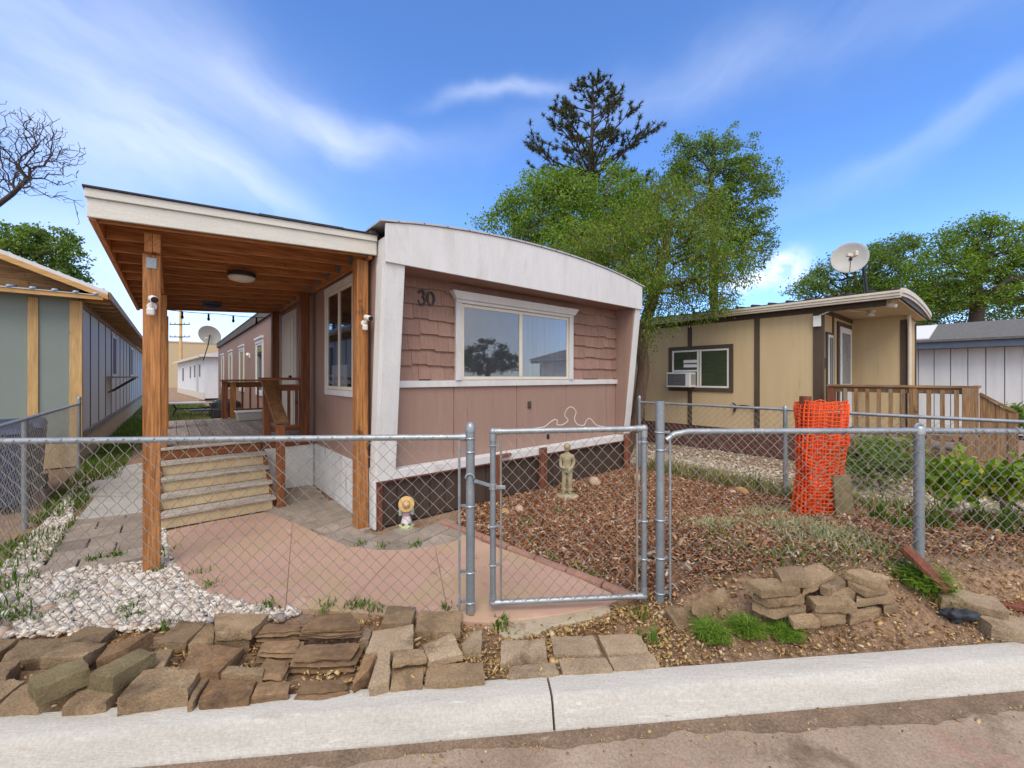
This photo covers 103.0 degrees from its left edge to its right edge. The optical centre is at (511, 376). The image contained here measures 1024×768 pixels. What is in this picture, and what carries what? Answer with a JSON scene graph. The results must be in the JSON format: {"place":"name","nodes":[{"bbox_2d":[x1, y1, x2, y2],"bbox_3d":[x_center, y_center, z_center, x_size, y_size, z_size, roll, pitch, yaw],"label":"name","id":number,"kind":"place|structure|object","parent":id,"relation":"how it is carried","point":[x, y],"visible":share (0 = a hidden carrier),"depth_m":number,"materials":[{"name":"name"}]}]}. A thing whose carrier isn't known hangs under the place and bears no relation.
{"place":"outdoors","nodes":[
{"label":"outdoors","id":0,"kind":"place"},
{"bbox_2d":[20,508,172,577],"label":"path","id":1,"kind":"structure","parent":0,"point":[101,539],"depth_m":3.90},
{"bbox_2d":[78,495,142,519],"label":"path","id":2,"kind":"structure","parent":0,"point":[109,503],"depth_m":4.93,"materials":[{"name":"grey concrete"}]},
{"bbox_2d":[79,478,142,497],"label":"path","id":3,"kind":"structure","parent":0,"point":[123,488],"depth_m":5.80,"materials":[{"name":"grey concrete"}]},
{"bbox_2d":[0,478,301,638],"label":"white gravel","id":4,"kind":"structure","parent":0,"point":[124,588],"depth_m":2.90,"materials":[{"name":"gravel"}]},
{"bbox_2d":[93,403,210,455],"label":"grass","id":5,"kind":"structure","parent":0,"point":[179,414],"depth_m":17.10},
{"bbox_2d":[140,340,217,387],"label":"tan building","id":6,"kind":"structure","parent":0,"point":[191,348],"depth_m":58.96,"materials":[{"name":"paint"}]},
{"bbox_2d":[265,485,481,550],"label":"path","id":7,"kind":"structure","parent":0,"point":[340,519],"depth_m":4.31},
{"bbox_2d":[167,512,616,628],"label":"patio","id":8,"kind":"structure","parent":0,"point":[483,615],"depth_m":3.25,"materials":[{"name":"pink concrete"}]},
{"bbox_2d":[0,388,1023,711],"bbox_3d":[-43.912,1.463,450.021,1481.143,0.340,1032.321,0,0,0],"label":"ground","id":9,"kind":"structure","parent":0,"point":[622,626],"depth_m":2.76,"materials":[{"name":"soil"}]},
{"bbox_2d":[0,422,34,508],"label":"wheeled bin","id":10,"kind":"object","parent":9,"relation":"on","point":[9,465],"visible":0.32,"depth_m":4.76,"materials":[{"name":"blue plastic"}]},
{"bbox_2d":[0,417,48,491],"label":"wheeled bin","id":11,"kind":"object","parent":9,"relation":"on","point":[34,446],"visible":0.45,"depth_m":5.40,"materials":[{"name":"plastic"}]},
{"bbox_2d":[1,638,64,670],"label":"wall block","id":12,"kind":"object","parent":9,"relation":"on","point":[28,653],"depth_m":2.30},
{"bbox_2d":[0,684,79,716],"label":"stone","id":13,"kind":"object","parent":9,"relation":"on","point":[19,701],"depth_m":1.94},
{"bbox_2d":[28,658,89,706],"bbox_3d":[-2.225,1.495,2.005,0.242,0.113,0.161,0,0,-38],"label":"stone","id":14,"kind":"object","parent":13,"relation":"on","point":[54,683],"depth_m":1.97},
{"bbox_2d":[0,396,81,543],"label":"chain link fence","id":15,"kind":"object","parent":9,"relation":"on","point":[24,454],"visible":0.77,"depth_m":4.64,"materials":[{"name":"metal"}]},
{"bbox_2d":[0,101,85,223],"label":"bare tree","id":16,"kind":"object","parent":9,"relation":"on","point":[19,186],"visible":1,"depth_m":12.00,"materials":[{"name":"brown plant"}]},
{"bbox_2d":[0,219,97,284],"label":"leafy tree","id":17,"kind":"object","parent":9,"relation":"on","point":[38,248],"visible":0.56,"depth_m":16.73,"materials":[{"name":"green plant"}]},
{"bbox_2d":[0,480,98,623],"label":"grass","id":18,"kind":"structure","parent":9,"relation":"on","point":[69,524],"depth_m":3.90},
{"bbox_2d":[0,249,142,468],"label":"grey house","id":19,"kind":"structure","parent":9,"relation":"on","point":[65,340],"depth_m":7.17,"materials":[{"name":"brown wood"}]},
{"bbox_2d":[40,642,107,669],"bbox_3d":[-2.429,1.535,2.248,0.298,0.088,0.156,0,0,0],"label":"wall block","id":20,"kind":"object","parent":9,"relation":"on","point":[89,653],"depth_m":2.22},
{"bbox_2d":[62,626,115,643],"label":"wall block","id":21,"kind":"object","parent":9,"relation":"on","point":[92,634],"depth_m":2.43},
{"bbox_2d":[62,684,129,716],"bbox_3d":[-2.041,1.594,2.014,0.203,0.100,0.193,0,0,-12],"label":"stone","id":22,"kind":"object","parent":9,"relation":"on","point":[84,701],"depth_m":1.95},
{"bbox_2d":[87,648,156,693],"bbox_3d":[-1.994,1.509,2.089,0.156,0.097,0.220,0,0,22],"label":"stone","id":23,"kind":"object","parent":22,"relation":"on","point":[115,676],"depth_m":2.05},
{"bbox_2d":[64,417,142,485],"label":"grass","id":24,"kind":"structure","parent":9,"relation":"on","point":[92,461],"depth_m":7.80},
{"bbox_2d":[96,631,153,667],"bbox_3d":[-2.172,1.547,2.292,0.230,0.096,0.127,0,0,-40],"label":"wall block","id":25,"kind":"object","parent":9,"relation":"on","point":[117,650],"depth_m":2.28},
{"bbox_2d":[117,666,198,715],"bbox_3d":[-1.743,1.557,2.042,0.307,0.094,0.203,0,0,-12],"label":"stone","id":26,"kind":"object","parent":9,"relation":"on","point":[151,690],"depth_m":1.97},
{"bbox_2d":[155,620,204,654],"bbox_3d":[-2.002,1.585,2.477,0.208,0.089,0.221,0,0,0],"label":"wall block","id":27,"kind":"object","parent":9,"relation":"on","point":[179,636],"depth_m":2.42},
{"bbox_2d":[173,352,217,399],"bbox_3d":[-26.203,-0.210,36.392,5.060,3.620,19.700,0,0,-44],"label":"white mobile home","id":28,"kind":"object","parent":9,"relation":"on","point":[197,376],"visible":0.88,"depth_m":29.76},
{"bbox_2d":[178,644,243,682],"bbox_3d":[-1.647,1.549,2.199,0.292,0.080,0.225,0,0,0],"label":"stone","id":29,"kind":"object","parent":9,"relation":"on","point":[211,662],"depth_m":2.19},
{"bbox_2d":[198,679,256,709],"bbox_3d":[-1.415,1.601,2.024,0.276,0.099,0.144,0,0,0],"label":"stone","id":30,"kind":"object","parent":9,"relation":"on","point":[218,694],"depth_m":1.99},
{"bbox_2d":[82,184,378,571],"bbox_3d":[-4.201,0.082,5.937,2.130,3.136,6.262,0,0,-40],"label":"covered porch","id":31,"kind":"object","parent":9,"relation":"on","point":[174,254],"visible":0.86,"depth_m":4.45,"materials":[{"name":"orange wood"}]},
{"bbox_2d":[214,635,255,653],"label":"wall block","id":32,"kind":"object","parent":9,"relation":"on","point":[245,645],"depth_m":2.38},
{"bbox_2d":[214,613,268,640],"bbox_3d":[-1.694,1.512,2.465,0.352,0.065,0.197,0,0,0],"label":"wall block","id":33,"kind":"object","parent":32,"relation":"on","point":[233,626],"depth_m":2.44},
{"bbox_2d":[0,422,475,629],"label":"chain link fence","id":34,"kind":"object","parent":9,"relation":"on","point":[468,437],"visible":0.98,"depth_m":2.62,"materials":[{"name":"metal"}]},
{"bbox_2d":[465,406,647,606],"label":"garden gate","id":35,"kind":"structure","parent":34,"relation":"attached to","point":[493,486],"depth_m":2.75,"materials":[{"name":"metal"}]},
{"bbox_2d":[220,666,264,683],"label":"stone","id":36,"kind":"object","parent":9,"relation":"on","point":[256,674],"depth_m":2.10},
{"bbox_2d":[20,613,474,706],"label":"leaf litter","id":37,"kind":"object","parent":9,"relation":"on","point":[184,655],"visible":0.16,"depth_m":2.32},
{"bbox_2d":[251,681,289,703],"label":"stone","id":38,"kind":"object","parent":9,"relation":"on","point":[270,691],"depth_m":2.02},
{"bbox_2d":[260,658,289,681],"bbox_3d":[-1.265,1.589,2.165,0.184,0.097,0.162,0,0,0],"label":"flagstone","id":39,"kind":"object","parent":9,"relation":"on","point":[276,670],"visible":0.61,"depth_m":2.15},
{"bbox_2d":[255,624,303,646],"bbox_3d":[-1.385,1.556,2.455,0.288,0.087,0.125,0,0,0],"label":"flagstone","id":40,"kind":"object","parent":9,"relation":"on","point":[278,632],"visible":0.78,"depth_m":2.42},
{"bbox_2d":[256,639,303,667],"bbox_3d":[-1.317,1.577,2.312,0.272,0.100,0.148,0,0,0],"label":"flagstone","id":41,"kind":"object","parent":9,"relation":"on","point":[281,650],"visible":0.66,"depth_m":2.28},
{"bbox_2d":[299,628,361,638],"bbox_3d":[-1.067,1.523,2.436,0.367,0.039,0.138,0,0,0],"label":"flagstone","id":42,"kind":"object","parent":41,"relation":"on","point":[340,635],"visible":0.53,"depth_m":2.39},
{"bbox_2d":[301,613,360,633],"bbox_3d":[-1.070,1.491,2.467,0.339,0.038,0.155,0,0,-5],"label":"flagstone","id":43,"kind":"object","parent":42,"relation":"on","point":[337,622],"visible":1,"depth_m":2.42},
{"bbox_2d":[294,680,349,699],"bbox_3d":[-0.951,1.610,2.068,0.274,0.096,0.116,0,0,0],"label":"flagstone","id":44,"kind":"object","parent":9,"relation":"on","point":[315,690],"visible":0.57,"depth_m":2.04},
{"bbox_2d":[289,643,363,677],"bbox_3d":[-1.034,1.575,2.265,0.379,0.107,0.165,0,0,0],"label":"flagstone","id":45,"kind":"object","parent":9,"relation":"on","point":[341,657],"visible":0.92,"depth_m":2.21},
{"bbox_2d":[2,536,669,650],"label":"weeds","id":46,"kind":"object","parent":9,"relation":"on","point":[652,637],"visible":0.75,"depth_m":2.77,"materials":[{"name":"green plant"}]},
{"bbox_2d":[365,624,413,660],"bbox_3d":[-0.696,1.540,2.354,0.261,0.070,0.238,0,0,-10],"label":"wall block","id":47,"kind":"object","parent":9,"relation":"on","point":[396,639],"depth_m":2.33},
{"bbox_2d":[381,606,416,629],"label":"wall block","id":48,"kind":"object","parent":9,"relation":"on","point":[394,617],"depth_m":2.61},
{"bbox_2d":[390,665,423,691],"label":"stone","id":49,"kind":"object","parent":9,"relation":"on","point":[402,679],"depth_m":2.11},
{"bbox_2d":[216,219,644,531],"bbox_3d":[-5.747,-0.051,12.930,4.673,3.382,19.442,0,0,-40],"label":"mobile home","id":50,"kind":"object","parent":9,"relation":"on","point":[484,332],"visible":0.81,"depth_m":5.32,"materials":[{"name":"pink paint"}]},
{"bbox_2d":[324,273,352,396],"bbox_3d":[-2.189,-0.480,5.155,0.034,1.440,1.200,0,0,-40],"label":"window","id":51,"kind":"structure","parent":50,"relation":"in","point":[338,298],"depth_m":5.13,"materials":[{"name":"glass"}]},
{"bbox_2d":[450,290,578,379],"bbox_3d":[0.143,-0.503,5.664,2.285,1.094,0.099,0,0,-40],"label":"window","id":52,"kind":"structure","parent":50,"relation":"in","point":[497,338],"depth_m":5.58,"materials":[{"name":"glass"}]},
{"bbox_2d":[415,610,461,644],"bbox_3d":[-0.462,1.588,2.579,0.306,0.095,0.237,0,0,0],"label":"wall block","id":53,"kind":"object","parent":9,"relation":"on","point":[431,625],"depth_m":2.53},
{"bbox_2d":[424,662,484,688],"bbox_3d":[-0.303,1.609,2.159,0.324,0.098,0.155,0,0,0],"label":"stone","id":54,"kind":"object","parent":9,"relation":"on","point":[458,675],"depth_m":2.13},
{"bbox_2d":[423,633,462,667],"bbox_3d":[-0.387,1.526,2.264,0.191,0.088,0.158,0,0,-28],"label":"wall block","id":55,"kind":"object","parent":54,"relation":"on","point":[444,650],"depth_m":2.24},
{"bbox_2d":[500,638,546,672],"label":"step block","id":56,"kind":"structure","parent":9,"relation":"on","point":[519,652],"depth_m":2.31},
{"bbox_2d":[508,662,558,686],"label":"step block","id":57,"kind":"structure","parent":9,"relation":"on","point":[527,671],"depth_m":2.18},
{"bbox_2d":[440,520,642,604],"bbox_3d":[0.088,1.605,3.652,2.300,0.115,0.089,0,0,43],"label":"garden edging","id":58,"kind":"object","parent":9,"relation":"on","point":[603,585],"visible":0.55,"depth_m":3.38,"materials":[{"name":"concrete"}]},
{"bbox_2d":[499,605,610,639],"bbox_3d":[0.308,1.644,2.653,0.810,0.112,0.211,0,0,-13],"label":"gate step","id":59,"kind":"object","parent":9,"relation":"on","point":[530,627],"visible":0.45,"depth_m":2.63,"materials":[{"name":"concrete"}]},
{"bbox_2d":[555,443,577,501],"bbox_3d":[0.729,1.250,5.395,0.327,0.740,0.287,0,0,18],"label":"garden statue","id":60,"kind":"object","parent":9,"relation":"on","point":[566,457],"visible":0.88,"depth_m":5.36,"materials":[{"name":"stone"}]},
{"bbox_2d":[465,153,670,267],"bbox_3d":[1.569,-2.123,10.163,5.500,7.450,3.076,0,0,0],"label":"leafy tree","id":61,"kind":"object","parent":9,"relation":"on","point":[525,223],"visible":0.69,"depth_m":10.14,"materials":[{"name":"green plant"}]},
{"bbox_2d":[551,635,600,658],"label":"step block","id":62,"kind":"structure","parent":9,"relation":"on","point":[579,646],"depth_m":2.37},
{"bbox_2d":[559,657,612,674],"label":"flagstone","id":63,"kind":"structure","parent":9,"relation":"on","point":[588,665],"depth_m":2.23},
{"bbox_2d":[520,66,669,264],"bbox_3d":[3.374,-5.281,16.389,6.252,13.766,7.084,0,0,0],"label":"pine tree","id":64,"kind":"object","parent":9,"relation":"on","point":[566,110],"visible":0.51,"depth_m":15.27,"materials":[{"name":"green plant"}]},
{"bbox_2d":[597,634,647,659],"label":"step block","id":65,"kind":"structure","parent":9,"relation":"on","point":[620,645],"depth_m":2.39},
{"bbox_2d":[608,654,659,671],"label":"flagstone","id":66,"kind":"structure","parent":9,"relation":"on","point":[637,662],"depth_m":2.25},
{"bbox_2d":[549,170,770,456],"bbox_3d":[2.843,-1.255,8.354,4.463,5.983,2.775,0,0,0],"label":"feathery tree","id":67,"kind":"object","parent":9,"relation":"on","point":[632,265],"visible":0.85,"depth_m":8.06,"materials":[{"name":"green plant"}]},
{"bbox_2d":[666,605,697,636],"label":"wall block","id":68,"kind":"structure","parent":9,"relation":"on","point":[675,616],"depth_m":2.60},
{"bbox_2d":[684,611,737,645],"bbox_3d":[1.218,1.530,2.492,0.325,0.095,0.335,0,0,25],"label":"weed clump","id":69,"kind":"object","parent":9,"relation":"on","point":[706,629],"visible":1,"depth_m":2.46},
{"bbox_2d":[692,587,730,618],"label":"wall block","id":70,"kind":"structure","parent":9,"relation":"on","point":[708,604],"depth_m":2.62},
{"bbox_2d":[637,120,789,307],"bbox_3d":[6.337,-3.255,12.986,4.980,9.722,2.410,0,0,0],"label":"elm tree","id":71,"kind":"object","parent":9,"relation":"on","point":[736,174],"visible":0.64,"depth_m":12.71,"materials":[{"name":"green plant"}]},
{"bbox_2d":[517,504,910,575],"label":"grass","id":72,"kind":"structure","parent":9,"relation":"on","point":[807,550],"depth_m":2.99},
{"bbox_2d":[456,466,1023,597],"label":"bark mulch","id":73,"kind":"object","parent":9,"relation":"on","point":[547,516],"visible":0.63,"depth_m":3.94,"materials":[{"name":"wood"}]},
{"bbox_2d":[457,541,1023,678],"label":"leaf litter","id":74,"kind":"object","parent":9,"relation":"on","point":[566,628],"visible":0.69,"depth_m":2.54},
{"bbox_2d":[717,605,778,640],"bbox_3d":[1.435,1.513,2.506,0.332,0.093,0.359,0,0,0],"label":"weed clump","id":75,"kind":"object","parent":9,"relation":"on","point":[745,625],"visible":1,"depth_m":2.48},
{"bbox_2d":[752,601,805,618],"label":"wall block","id":76,"kind":"structure","parent":9,"relation":"on","point":[779,612],"depth_m":2.50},
{"bbox_2d":[752,593,803,607],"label":"wall block","id":77,"kind":"structure","parent":76,"relation":"on","point":[775,602],"depth_m":2.48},
{"bbox_2d":[745,578,799,598],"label":"wall block","id":78,"kind":"structure","parent":77,"relation":"on","point":[768,588],"depth_m":2.48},
{"bbox_2d":[802,562,835,594],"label":"wall block","id":79,"kind":"structure","parent":77,"relation":"on","point":[819,574],"depth_m":2.67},
{"bbox_2d":[773,566,810,587],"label":"wall block","id":80,"kind":"object","parent":79,"relation":"on","point":[798,576],"depth_m":2.54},
{"bbox_2d":[631,287,931,460],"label":"tan house","id":81,"kind":"structure","parent":9,"relation":"on","point":[779,355],"depth_m":8.49,"materials":[{"name":"paint"}]},
{"bbox_2d":[668,344,732,391],"bbox_3d":[4.220,-0.185,9.188,0.029,1.030,1.460,0,0,-40],"label":"window","id":82,"kind":"structure","parent":81,"relation":"in","point":[716,364],"depth_m":9.05,"materials":[{"name":"white plastic"}]},
{"bbox_2d":[830,242,869,292],"bbox_3d":[6.903,-2.161,8.149,0.734,1.074,0.460,0,0,0],"label":"satellite dish","id":83,"kind":"object","parent":81,"relation":"on","point":[851,257],"visible":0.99,"depth_m":8.22,"materials":[{"name":"metal"}]},
{"bbox_2d":[675,502,900,570],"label":"grass","id":84,"kind":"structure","parent":9,"relation":"on","point":[822,530],"depth_m":3.42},
{"bbox_2d":[759,617,816,642],"bbox_3d":[1.662,1.524,2.489,0.317,0.093,0.312,0,0,0],"label":"weed clump","id":85,"kind":"object","parent":9,"relation":"on","point":[788,633],"visible":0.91,"depth_m":2.45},
{"bbox_2d":[798,396,811,512],"bbox_3d":[3.164,0.940,4.400,0.119,1.461,0.112,0,0,0],"label":"timber post","id":86,"kind":"object","parent":9,"relation":"on","point":[802,399],"visible":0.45,"depth_m":4.36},
{"bbox_2d":[791,399,849,515],"bbox_3d":[3.326,0.917,4.413,0.545,1.350,0.340,0,0,0],"label":"barrier netting","id":87,"kind":"object","parent":86,"relation":"attached to","point":[844,419],"visible":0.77,"depth_m":4.29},
{"bbox_2d":[647,457,970,513],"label":"grass","id":88,"kind":"structure","parent":9,"relation":"on","point":[735,477],"depth_m":5.77,"materials":[{"name":"plant"}]},
{"bbox_2d":[812,611,845,625],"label":"wall block","id":89,"kind":"object","parent":9,"relation":"on","point":[827,619],"depth_m":2.50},
{"bbox_2d":[806,595,856,613],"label":"wall block","id":90,"kind":"object","parent":89,"relation":"on","point":[845,604],"depth_m":2.51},
{"bbox_2d":[638,395,1023,513],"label":"chain link fence","id":91,"kind":"object","parent":9,"relation":"on","point":[785,409],"visible":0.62,"depth_m":5.39,"materials":[{"name":"metal"}]},
{"bbox_2d":[642,543,1023,664],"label":"soil crumbs","id":92,"kind":"object","parent":9,"relation":"on","point":[851,633],"visible":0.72,"depth_m":2.60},
{"bbox_2d":[654,400,1023,605],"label":"chain link fence","id":93,"kind":"object","parent":9,"relation":"on","point":[920,432],"visible":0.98,"depth_m":2.85,"materials":[{"name":"metal"}]},
{"bbox_2d":[832,475,854,517],"bbox_3d":[3.458,1.291,4.247,0.200,0.520,0.025,0,-6,-4],"label":"wooden board","id":94,"kind":"object","parent":9,"relation":"on","point":[842,495],"visible":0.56,"depth_m":4.24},
{"bbox_2d":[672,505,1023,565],"bbox_3d":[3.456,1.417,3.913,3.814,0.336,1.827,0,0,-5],"label":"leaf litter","id":95,"kind":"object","parent":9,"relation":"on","point":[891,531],"visible":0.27,"depth_m":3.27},
{"bbox_2d":[778,231,935,312],"bbox_3d":[20.112,-3.464,24.023,8.417,10.128,5.116,0,0,0],"label":"elm tree","id":96,"kind":"object","parent":9,"relation":"on","point":[879,259],"visible":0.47,"depth_m":23.43,"materials":[{"name":"green plant"}]},
{"bbox_2d":[846,605,883,624],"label":"wall block","id":97,"kind":"object","parent":9,"relation":"on","point":[867,613],"depth_m":2.58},
{"bbox_2d":[856,591,894,606],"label":"wall block","id":98,"kind":"object","parent":97,"relation":"on","point":[887,598],"depth_m":2.60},
{"bbox_2d":[848,581,887,596],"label":"wall block","id":99,"kind":"object","parent":98,"relation":"on","point":[864,591],"depth_m":2.60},
{"bbox_2d":[845,568,889,588],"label":"wall block","id":100,"kind":"object","parent":99,"relation":"on","point":[867,578],"depth_m":2.64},
{"bbox_2d":[842,438,943,491],"bbox_3d":[5.101,1.219,5.590,1.145,0.764,0.976,0,0,0],"label":"shrub","id":101,"kind":"object","parent":9,"relation":"on","point":[866,469],"visible":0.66,"depth_m":5.54,"materials":[{"name":"green plant"}]},
{"bbox_2d":[821,384,1023,487],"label":"wooden deck","id":102,"kind":"structure","parent":9,"relation":"on","point":[976,403],"depth_m":6.16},
{"bbox_2d":[878,557,976,592],"bbox_3d":[2.809,1.348,2.799,0.478,0.146,0.463,0,0,-27],"label":"weed clump","id":103,"kind":"object","parent":9,"relation":"on","point":[912,574],"visible":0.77,"depth_m":2.75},
{"bbox_2d":[882,269,1022,325],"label":"elm tree","id":104,"kind":"object","parent":9,"relation":"on","point":[1000,315],"visible":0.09,"depth_m":32.41,"materials":[{"name":"green plant"}]},
{"bbox_2d":[886,209,1023,323],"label":"elm tree","id":105,"kind":"object","parent":9,"relation":"on","point":[976,256],"visible":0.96,"depth_m":19.57,"materials":[{"name":"green plant"}]},
{"bbox_2d":[925,443,1023,511],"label":"shrub","id":106,"kind":"object","parent":9,"relation":"on","point":[965,468],"visible":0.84,"depth_m":3.71,"materials":[{"name":"green plant"}]},
{"bbox_2d":[966,450,1023,513],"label":"shrub","id":107,"kind":"object","parent":9,"relation":"on","point":[1012,480],"visible":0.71,"depth_m":3.69,"materials":[{"name":"green plant"}]},
{"bbox_2d":[974,615,1023,643],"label":"wall block","id":108,"kind":"object","parent":9,"relation":"on","point":[1010,630],"depth_m":2.49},
{"bbox_2d":[930,589,1009,620],"bbox_3d":[2.986,1.482,2.669,0.351,0.089,0.184,4,8,22],"label":"wall block","id":109,"kind":"object","parent":108,"relation":"on","point":[989,606],"depth_m":2.62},
{"bbox_2d":[900,545,952,592],"bbox_3d":[2.803,1.296,2.760,0.100,0.216,0.239,0,0,-27],"label":"wooden board","id":110,"kind":"object","parent":109,"relation":"on","point":[913,556],"visible":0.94,"depth_m":2.75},
{"bbox_2d":[977,495,1023,536],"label":"iris clump","id":111,"kind":"object","parent":9,"relation":"on","point":[1006,523],"visible":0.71,"depth_m":3.36,"materials":[{"name":"green plant"}]},
{"bbox_2d":[0,0,1023,341],"label":"sky","id":112,"kind":"structure","parent":0,"point":[884,117],"materials":[{"name":"blue"}]},
{"bbox_2d":[301,710,1023,767],"bbox_3d":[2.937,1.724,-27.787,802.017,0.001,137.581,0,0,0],"label":"road","id":113,"kind":"structure","parent":0,"point":[878,746],"depth_m":1.87,"materials":[{"name":"asphalt"}]},
{"bbox_2d":[0,677,552,767],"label":"kerb","id":114,"kind":"structure","parent":113,"relation":"on","point":[361,718],"depth_m":1.91,"materials":[{"name":"concrete"}]},
{"bbox_2d":[351,655,376,692],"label":"stone","id":115,"kind":"object","parent":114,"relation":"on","point":[362,678],"depth_m":2.10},
{"bbox_2d":[368,647,390,695],"bbox_3d":[-0.679,1.550,2.148,0.100,0.130,0.220,0,0,-5],"label":"stone","id":116,"kind":"object","parent":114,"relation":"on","point":[379,682],"depth_m":2.09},
{"bbox_2d":[136,691,1023,767],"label":"gutter dirt","id":117,"kind":"structure","parent":113,"relation":"on","point":[936,711],"depth_m":1.99,"materials":[{"name":"soil"}]},
{"bbox_2d":[549,642,1023,730],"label":"kerb","id":118,"kind":"structure","parent":113,"relation":"on","point":[664,694],"depth_m":2.17,"materials":[{"name":"concrete"}]},
{"bbox_2d":[630,444,1023,513],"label":"tan gravel","id":119,"kind":"structure","parent":0,"point":[740,469],"depth_m":6.87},
{"bbox_2d":[917,318,1023,439],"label":"white house","id":120,"kind":"structure","parent":0,"point":[988,356],"depth_m":11.14,"materials":[{"name":"metal"}]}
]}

